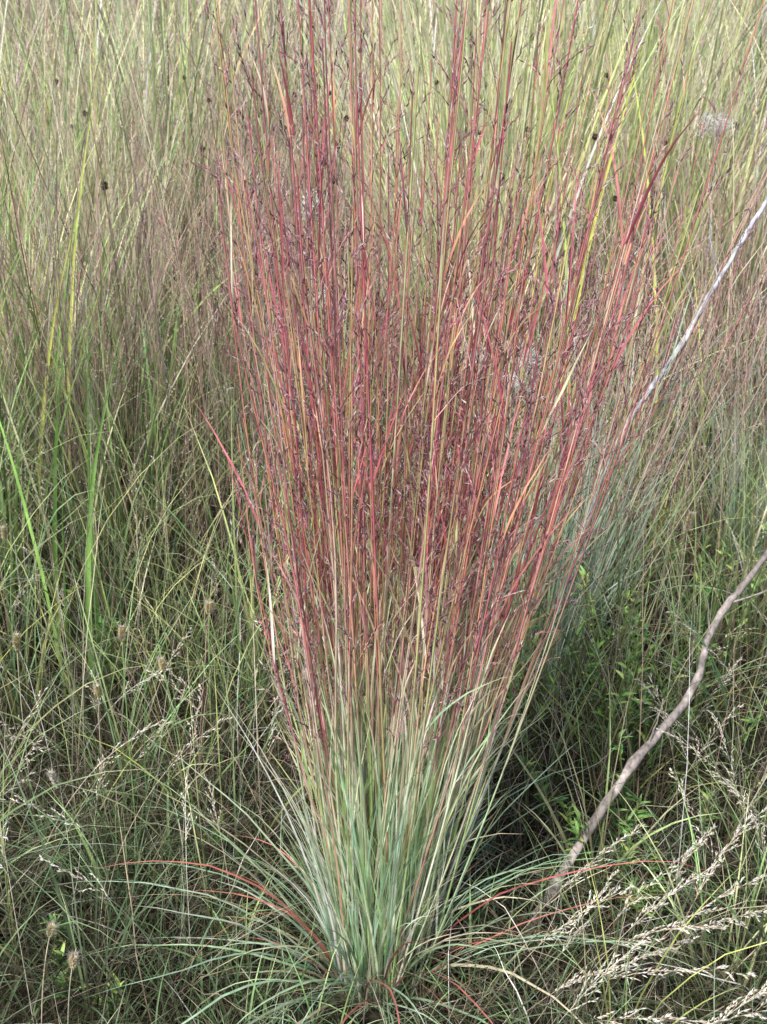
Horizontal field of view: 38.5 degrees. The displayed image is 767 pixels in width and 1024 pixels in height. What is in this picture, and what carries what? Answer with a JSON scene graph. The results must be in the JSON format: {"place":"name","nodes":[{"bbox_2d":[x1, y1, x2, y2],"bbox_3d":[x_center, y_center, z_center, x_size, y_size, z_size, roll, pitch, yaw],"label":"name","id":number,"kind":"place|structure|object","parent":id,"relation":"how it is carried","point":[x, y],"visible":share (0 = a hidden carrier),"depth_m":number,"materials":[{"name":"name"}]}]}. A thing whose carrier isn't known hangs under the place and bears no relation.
{"place":"outdoors","nodes":[
{"label":"outdoors","id":0,"kind":"place"},
{"bbox_2d":[0,284,314,732],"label":"dry panicle grass","id":1,"kind":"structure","parent":0,"point":[79,455],"depth_m":2.39,"materials":[{"name":"plant"}]},
{"bbox_2d":[0,0,766,1023],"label":"ground","id":2,"kind":"structure","parent":0,"point":[660,988],"depth_m":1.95,"materials":[{"name":"green plant"}]},
{"bbox_2d":[48,587,139,701],"bbox_3d":[-0.636,0.281,2.360,0.314,0.253,0.136,14,27,29],"label":"leafy weed","id":3,"kind":"object","parent":2,"relation":"on","point":[101,628],"visible":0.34,"depth_m":2.32,"materials":[{"name":"green plant"}]},
{"bbox_2d":[37,816,227,1020],"bbox_3d":[-0.409,0.617,1.751,0.202,0.115,0.448,6,24,13],"label":"leafy weed","id":4,"kind":"object","parent":2,"relation":"on","point":[64,962],"visible":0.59,"depth_m":1.59,"materials":[{"name":"green plant"}]},
{"bbox_2d":[0,480,342,1021],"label":"silvery panicle grass","id":5,"kind":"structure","parent":2,"relation":"on","point":[100,763],"depth_m":1.75,"materials":[{"name":"beige plant"}]},
{"bbox_2d":[122,66,527,546],"bbox_3d":[-0.213,-0.471,2.856,0.991,1.280,0.860,9,25,20],"label":"little bluestem","id":6,"kind":"object","parent":2,"relation":"on","point":[251,233],"visible":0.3,"depth_m":2.83,"materials":[{"name":"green plant"}]},
{"bbox_2d":[0,510,697,1023],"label":"foxtail grass","id":7,"kind":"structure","parent":2,"relation":"on","point":[54,780],"depth_m":1.80,"materials":[{"name":"green plant"}]},
{"bbox_2d":[0,0,707,718],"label":"broad bladed grass","id":8,"kind":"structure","parent":2,"relation":"on","point":[90,576],"depth_m":2.38,"materials":[{"name":"green plant"}]},
{"bbox_2d":[1,48,737,570],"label":"coneflower seedheads","id":9,"kind":"object","parent":2,"relation":"on","point":[105,186],"visible":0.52,"depth_m":3.08,"materials":[{"name":"brown plant"}]},
{"bbox_2d":[0,0,766,508],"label":"switchgrass","id":10,"kind":"object","parent":2,"relation":"on","point":[494,50],"visible":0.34,"depth_m":3.78,"materials":[{"name":"green plant"}]},
{"bbox_2d":[0,240,766,1023],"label":"dry thatch","id":11,"kind":"object","parent":2,"relation":"on","point":[446,948],"visible":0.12,"depth_m":1.79,"materials":[{"name":"brown plant"}]},
{"bbox_2d":[0,51,766,637],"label":"purple lovegrass","id":12,"kind":"object","parent":2,"relation":"on","point":[182,303],"visible":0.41,"depth_m":2.73,"materials":[{"name":"plant"}]},
{"bbox_2d":[0,0,766,192],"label":"distant grass","id":13,"kind":"structure","parent":2,"relation":"on","point":[221,5],"depth_m":13.13,"materials":[{"name":"green plant"}]},
{"bbox_2d":[0,0,766,322],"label":"pink haze grass","id":14,"kind":"structure","parent":2,"relation":"on","point":[286,30],"depth_m":5.24,"materials":[{"name":"plant"}]},
{"bbox_2d":[40,0,766,1023],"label":"little bluestem","id":15,"kind":"object","parent":2,"relation":"on","point":[388,852],"visible":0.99,"depth_m":1.38,"materials":[{"name":"red plant"}]},
{"bbox_2d":[298,107,743,652],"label":"fluffy seed plumes","id":16,"kind":"object","parent":2,"relation":"on","point":[705,126],"visible":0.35,"depth_m":2.25,"materials":[{"name":"grey plant"}]},
{"bbox_2d":[445,609,641,805],"bbox_3d":[0.266,0.331,2.008,0.369,0.434,0.248,0,23,0],"label":"leafy weed","id":17,"kind":"object","parent":2,"relation":"on","point":[551,688],"visible":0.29,"depth_m":2.01,"materials":[{"name":"green plant"}]},
{"bbox_2d":[338,83,766,757],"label":"little bluestem","id":18,"kind":"object","parent":2,"relation":"on","point":[632,459],"visible":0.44,"depth_m":2.14,"materials":[{"name":"green plant"}]},
{"bbox_2d":[517,754,654,898],"bbox_3d":[0.341,0.509,1.811,0.183,0.232,0.232,-9,25,-20],"label":"leafy weed","id":19,"kind":"object","parent":2,"relation":"on","point":[576,828],"visible":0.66,"depth_m":1.78,"materials":[{"name":"green plant"}]},
{"bbox_2d":[475,814,766,1023],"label":"silvery panicle grass","id":20,"kind":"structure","parent":2,"relation":"on","point":[645,934],"depth_m":1.47,"materials":[{"name":"beige plant"}]},
{"bbox_2d":[509,537,766,880],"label":"leafy weed","id":21,"kind":"object","parent":2,"relation":"on","point":[634,666],"visible":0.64,"depth_m":2.02,"materials":[{"name":"green plant"}]},
{"bbox_2d":[522,549,766,936],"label":"dead branch","id":22,"kind":"object","parent":2,"relation":"on","point":[633,762],"visible":0.84,"depth_m":1.77,"materials":[{"name":"grey wood"}]},
{"bbox_2d":[530,197,766,690],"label":"dead branch","id":23,"kind":"object","parent":2,"relation":"on","point":[734,253],"visible":0.37,"depth_m":2.12,"materials":[{"name":"grey wood"}]},
{"bbox_2d":[595,124,766,608],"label":"little bluestem","id":24,"kind":"object","parent":2,"relation":"on","point":[735,503],"visible":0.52,"depth_m":2.60,"materials":[{"name":"green plant"}]},
{"bbox_2d":[618,786,766,931],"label":"leafy weed","id":25,"kind":"object","parent":2,"relation":"on","point":[650,888],"visible":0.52,"depth_m":1.74,"materials":[{"name":"green plant"}]},
{"bbox_2d":[635,611,766,945],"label":"silvery panicle grass","id":26,"kind":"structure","parent":2,"relation":"on","point":[665,715],"depth_m":1.80,"materials":[{"name":"beige plant"}]},
{"bbox_2d":[662,507,766,703],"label":"leafy weed","id":27,"kind":"object","parent":2,"relation":"on","point":[707,593],"visible":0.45,"depth_m":2.37,"materials":[{"name":"green plant"}]},
{"bbox_2d":[424,326,766,799],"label":"dry panicle grass","id":28,"kind":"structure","parent":0,"point":[682,428],"depth_m":2.25,"materials":[{"name":"beige plant"}]}
]}

